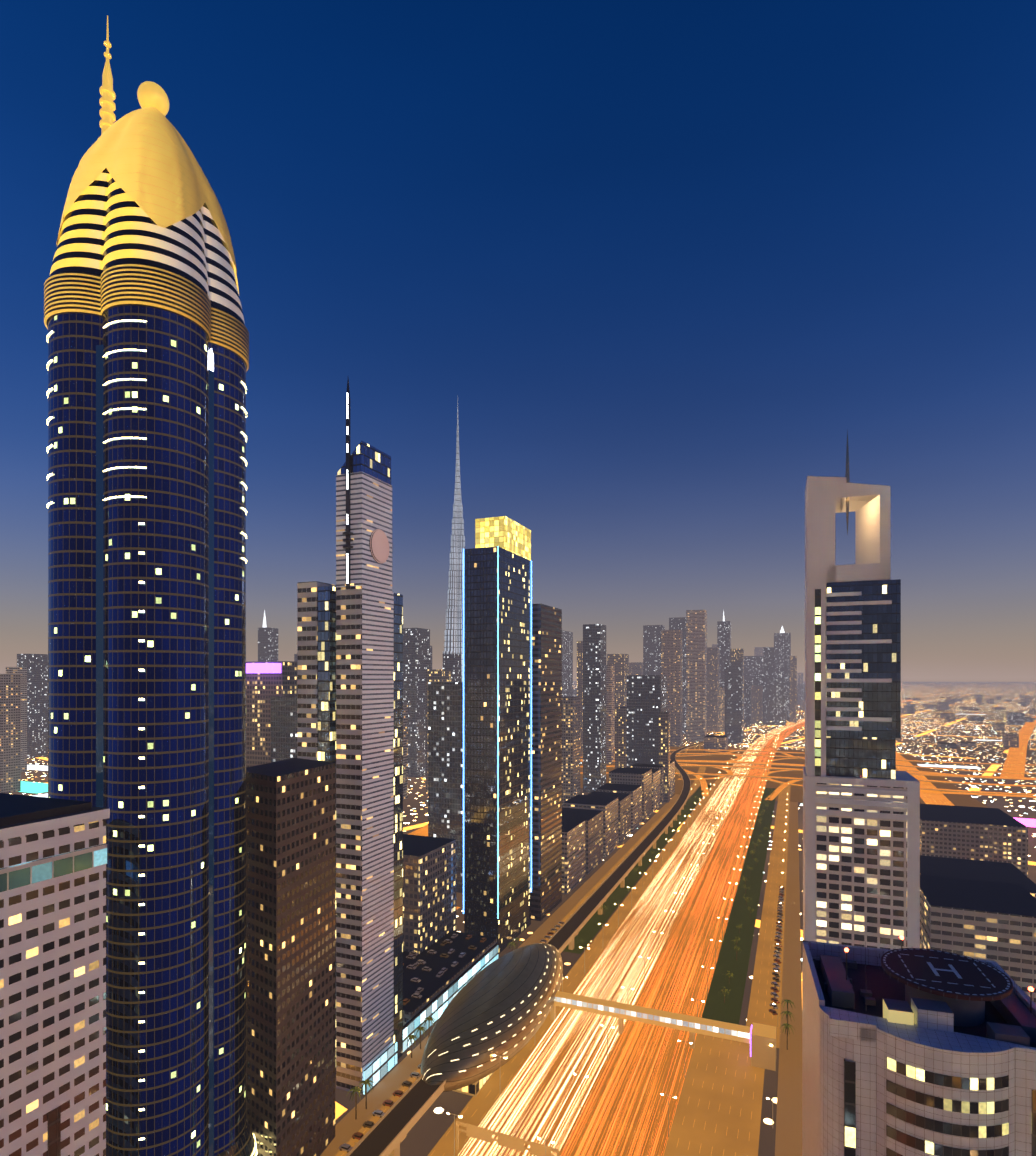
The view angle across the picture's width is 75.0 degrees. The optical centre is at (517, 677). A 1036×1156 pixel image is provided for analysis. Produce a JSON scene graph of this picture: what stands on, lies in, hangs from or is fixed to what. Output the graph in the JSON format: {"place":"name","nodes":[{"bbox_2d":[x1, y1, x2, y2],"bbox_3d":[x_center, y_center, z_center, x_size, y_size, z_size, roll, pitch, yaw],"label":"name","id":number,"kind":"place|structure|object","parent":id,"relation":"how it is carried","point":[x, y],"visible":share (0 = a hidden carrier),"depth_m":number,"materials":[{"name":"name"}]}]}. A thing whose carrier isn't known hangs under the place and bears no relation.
{"place":"outdoors","nodes":[
{"label":"outdoors","id":0,"kind":"place"},
{"bbox_2d":[0,0,1035,681],"label":"sky","id":1,"kind":"structure","parent":0,"point":[658,261],"materials":[{"name":"blue"}]},
{"bbox_2d":[8,681,1035,1155],"bbox_3d":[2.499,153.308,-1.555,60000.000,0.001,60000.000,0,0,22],"label":"ground","id":2,"kind":"structure","parent":0,"point":[924,731],"depth_m":996.99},
{"bbox_2d":[0,807,109,1155],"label":"white grid tower","id":3,"kind":"structure","parent":2,"relation":"on","point":[52,993],"depth_m":142.76,"materials":[{"name":"grey"}]},
{"bbox_2d":[0,793,91,826],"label":"flat roof","id":4,"kind":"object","parent":3,"relation":"attached to","point":[15,808],"visible":1,"depth_m":147.32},
{"bbox_2d":[0,843,106,1155],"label":"glass windows","id":5,"kind":"structure","parent":3,"relation":"attached to","point":[26,873],"depth_m":142.62,"materials":[{"name":"teal glass"}]},
{"bbox_2d":[44,106,248,1155],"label":"skyscraper","id":6,"kind":"structure","parent":2,"relation":"on","point":[144,234],"depth_m":167.47,"materials":[{"name":"blue glass"}]},
{"bbox_2d":[99,15,168,134],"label":"spire","id":7,"kind":"structure","parent":6,"relation":"on","point":[150,93],"depth_m":182.89,"materials":[{"name":"gold metal"}]},
{"bbox_2d":[47,320,246,1139],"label":"light strips","id":8,"kind":"object","parent":6,"relation":"attached to","point":[141,611],"visible":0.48,"depth_m":163.61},
{"bbox_2d":[96,345,213,1155],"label":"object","id":9,"kind":"object","parent":6,"relation":"attached to","point":[99,575],"visible":0.33,"depth_m":180.84,"materials":[{"name":"blue glass"}]},
{"bbox_2d":[216,1116,256,1155],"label":"building podium","id":10,"kind":"object","parent":2,"relation":"on","point":[244,1145],"visible":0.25,"depth_m":190.63,"materials":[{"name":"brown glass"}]},
{"bbox_2d":[246,758,334,1155],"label":"brown tower","id":11,"kind":"structure","parent":2,"relation":"on","point":[290,957],"depth_m":202.86,"materials":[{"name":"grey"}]},
{"bbox_2d":[297,581,335,1077],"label":"banded block","id":12,"kind":"structure","parent":2,"relation":"on","point":[316,670],"depth_m":257.44,"materials":[{"name":"grey glass"}]},
{"bbox_2d":[336,441,402,1094],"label":"skyscraper","id":13,"kind":"structure","parent":2,"relation":"on","point":[369,816],"depth_m":252.00,"materials":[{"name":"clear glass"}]},
{"bbox_2d":[343,379,352,588],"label":"antenna mast","id":14,"kind":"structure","parent":13,"relation":"attached to","point":[347,540],"depth_m":249.04,"materials":[{"name":"grey metal"}]},
{"bbox_2d":[369,529,388,563],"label":"white tower medallion","id":15,"kind":"object","parent":13,"relation":"attached to","point":[379,545],"visible":0.88,"depth_m":256.98,"materials":[{"name":"pink"}]},
{"bbox_2d":[363,943,497,1094],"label":"shop fronts","id":16,"kind":"object","parent":2,"relation":"on","point":[380,1067],"visible":0.64,"depth_m":291.32,"materials":[{"name":"grey glass"}]},
{"bbox_2d":[442,401,464,681],"bbox_3d":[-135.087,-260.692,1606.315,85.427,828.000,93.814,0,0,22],"label":"distant skyscraper","id":17,"kind":"structure","parent":2,"relation":"on","point":[453,639],"depth_m":1596.05,"materials":[{"name":"grey"}]},
{"bbox_2d":[452,1071,494,1096],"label":"metro station concourse","id":18,"kind":"structure","parent":2,"relation":"on","point":[474,1089],"depth_m":248.64,"materials":[{"name":"yellow"}]},
{"bbox_2d":[464,516,530,953],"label":"lantern tower","id":19,"kind":"structure","parent":2,"relation":"on","point":[510,538],"depth_m":380.89,"materials":[{"name":"black glass"}]},
{"bbox_2d":[463,546,531,918],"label":"light strips","id":20,"kind":"object","parent":19,"relation":"attached to","point":[497,730],"visible":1,"depth_m":373.42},
{"bbox_2d":[0,630,1027,1025],"bbox_3d":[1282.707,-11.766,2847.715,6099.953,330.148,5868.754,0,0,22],"label":"city blocks","id":21,"kind":"structure","parent":2,"relation":"on","point":[980,834],"depth_m":657.13,"materials":[{"name":"grey"}]},
{"bbox_2d":[6,610,1035,1003],"bbox_3d":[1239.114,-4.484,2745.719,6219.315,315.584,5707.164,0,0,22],"label":"city blocks","id":22,"kind":"structure","parent":2,"relation":"on","point":[976,910],"depth_m":429.53,"materials":[{"name":"grey"}]},
{"bbox_2d":[17,617,1033,892],"bbox_3d":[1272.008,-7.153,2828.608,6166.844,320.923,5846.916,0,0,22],"label":"city blocks","id":23,"kind":"structure","parent":2,"relation":"on","point":[769,669],"depth_m":1037.09,"materials":[{"name":"grey"}]},
{"bbox_2d":[263,610,784,632],"bbox_3d":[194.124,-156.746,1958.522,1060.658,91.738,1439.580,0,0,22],"label":"skyline crowns","id":24,"kind":"object","parent":23,"relation":"on","point":[264,625],"visible":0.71,"depth_m":1496.97,"materials":[{"name":"grey"}]},
{"bbox_2d":[19,714,1035,826],"bbox_3d":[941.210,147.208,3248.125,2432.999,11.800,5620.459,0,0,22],"label":"floodlit plots","id":25,"kind":"object","parent":2,"relation":"on","point":[31,787],"visible":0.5,"depth_m":956.25,"materials":[{"name":"teal"}]},
{"bbox_2d":[345,723,745,1155],"bbox_3d":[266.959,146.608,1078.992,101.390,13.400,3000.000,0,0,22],"label":"metro viaduct","id":26,"kind":"object","parent":2,"relation":"on","point":[390,1129],"visible":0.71,"depth_m":360.35,"materials":[{"name":"brown"}]},
{"bbox_2d":[420,943,562,1091],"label":"metro station","id":27,"kind":"object","parent":26,"relation":"on","point":[497,1006],"visible":0.96,"depth_m":265.27,"materials":[{"name":"grey metal"}]},
{"bbox_2d":[531,604,561,920],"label":"high-rise building","id":28,"kind":"structure","parent":2,"relation":"on","point":[546,896],"depth_m":434.46,"materials":[{"name":"brown"}]},
{"bbox_2d":[320,794,801,1155],"bbox_3d":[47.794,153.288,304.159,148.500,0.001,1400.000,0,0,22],"label":"pavements","id":29,"kind":"structure","parent":2,"relation":"on","point":[788,1140],"depth_m":287.62,"materials":[{"name":"beige concrete"}]},
{"bbox_2d":[339,886,784,1152],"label":"parked cars","id":30,"kind":"object","parent":2,"relation":"on","point":[347,1148],"visible":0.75,"depth_m":331.08,"materials":[{"name":"white paint"}]},
{"bbox_2d":[347,789,794,1118],"bbox_3d":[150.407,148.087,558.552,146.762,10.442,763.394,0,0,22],"label":"trees","id":31,"kind":"object","parent":2,"relation":"on","point":[356,1089],"visible":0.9,"depth_m":289.13,"materials":[{"name":"green plant"}]},
{"bbox_2d":[355,722,788,1155],"bbox_3d":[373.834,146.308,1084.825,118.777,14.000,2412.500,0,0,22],"label":"street lamps","id":32,"kind":"object","parent":2,"relation":"on","point":[649,958],"visible":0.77,"depth_m":348.47,"materials":[{"name":"grey metal"}]},
{"bbox_2d":[246,641,1035,953],"bbox_3d":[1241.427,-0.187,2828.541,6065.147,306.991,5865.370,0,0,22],"label":"city blocks","id":33,"kind":"structure","parent":2,"relation":"on","point":[429,891],"depth_m":513.18,"materials":[{"name":"grey"}]},
{"bbox_2d":[246,663,280,672],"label":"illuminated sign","id":34,"kind":"object","parent":33,"relation":"on","point":[263,667],"visible":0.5,"depth_m":505.05,"materials":[{"name":"pink plastic"}]},
{"bbox_2d":[550,991,775,1070],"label":"footbridge","id":35,"kind":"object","parent":2,"relation":"on","point":[763,1037],"visible":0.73,"depth_m":279.70,"materials":[{"name":"brown"}]},
{"bbox_2d":[750,1025,751,1056],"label":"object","id":36,"kind":"object","parent":35,"relation":"attached to","point":[750,1040],"visible":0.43,"depth_m":267.57,"materials":[{"name":"purple"}]},
{"bbox_2d":[563,784,776,1024],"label":"verges","id":37,"kind":"structure","parent":2,"relation":"on","point":[716,1008],"depth_m":429.69,"materials":[{"name":"green plant"}]},
{"bbox_2d":[580,749,1035,799],"bbox_3d":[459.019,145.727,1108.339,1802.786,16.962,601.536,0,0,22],"label":"interchange flyovers","id":38,"kind":"object","parent":2,"relation":"on","point":[773,796],"visible":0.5,"depth_m":1061.70,"materials":[{"name":"orange concrete"}]},
{"bbox_2d":[815,783,906,949],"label":"building windows","id":39,"kind":"structure","parent":2,"relation":"on","point":[860,881],"depth_m":258.51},
{"bbox_2d":[815,579,900,778],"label":"glass facade","id":40,"kind":"structure","parent":39,"relation":"on","point":[868,750],"depth_m":259.19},
{"bbox_2d":[803,592,919,947],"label":"chelsea balcony bands","id":41,"kind":"object","parent":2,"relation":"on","point":[909,782],"visible":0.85,"depth_m":259.33,"materials":[{"name":"beige concrete"}]},
{"bbox_2d":[335,767,790,1155],"bbox_3d":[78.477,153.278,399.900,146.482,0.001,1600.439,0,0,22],"label":"side roads","id":42,"kind":"structure","parent":0,"point":[718,1109],"depth_m":266.15,"materials":[{"name":"asphalt"}]},
{"bbox_2d":[458,699,921,1155],"bbox_3d":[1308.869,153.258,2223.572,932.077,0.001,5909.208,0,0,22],"label":"road","id":43,"kind":"structure","parent":0,"point":[624,1106],"depth_m":303.60,"materials":[{"name":"asphalt"}]},
{"bbox_2d":[456,1121,558,1155],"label":"sign gantry","id":44,"kind":"object","parent":43,"relation":"on","point":[503,1140],"visible":0.96,"depth_m":212.63,"materials":[{"name":"brown metal"}]},
{"bbox_2d":[409,716,1035,909],"bbox_3d":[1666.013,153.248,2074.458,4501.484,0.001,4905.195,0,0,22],"label":"arterial roads","id":45,"kind":"structure","parent":0,"point":[1014,756],"depth_m":1102.83,"materials":[{"name":"orange asphalt"}]},
{"bbox_2d":[580,746,987,807],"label":"highway interchange","id":46,"kind":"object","parent":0,"point":[796,793],"depth_m":1068.90,"materials":[{"name":"brown"}]},
{"bbox_2d":[805,476,889,776],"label":"tower frame","id":47,"kind":"object","parent":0,"point":[825,501],"visible":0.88,"depth_m":263.87,"materials":[{"name":"beige concrete"}]},
{"bbox_2d":[845,430,849,534],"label":"antenna mast","id":48,"kind":"object","parent":47,"relation":"attached to","point":[847,481],"visible":0.92,"depth_m":263.09,"materials":[{"name":"grey metal"}]},
{"bbox_2d":[802,940,1035,1155],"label":"helipad building","id":49,"kind":"structure","parent":0,"point":[869,1040],"depth_m":118.35,"materials":[{"name":"white tile"}]},
{"bbox_2d":[814,944,1016,1010],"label":"rooftop equipment","id":50,"kind":"object","parent":49,"relation":"on","point":[869,999],"visible":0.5,"depth_m":135.81,"materials":[{"name":"grey metal"}]},
{"bbox_2d":[820,948,1035,1046],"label":"helipad roof structures","id":51,"kind":"object","parent":49,"relation":"on","point":[926,1006],"visible":0.85,"depth_m":124.34,"materials":[{"name":"grey concrete"}]},
{"bbox_2d":[883,949,1009,994],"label":"helipad markings","id":52,"kind":"object","parent":51,"relation":"on","point":[937,974],"visible":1,"depth_m":129.29,"materials":[{"name":"white paint"}]},
{"bbox_2d":[844,936,1033,1012],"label":"rooftop lights","id":53,"kind":"object","parent":49,"relation":"on","point":[1030,989],"visible":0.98,"depth_m":129.45},
{"bbox_2d":[844,1057,1035,1155],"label":"windows","id":54,"kind":"structure","parent":49,"relation":"in","point":[926,1100],"depth_m":111.71,"materials":[{"name":"black glass"}]}
]}

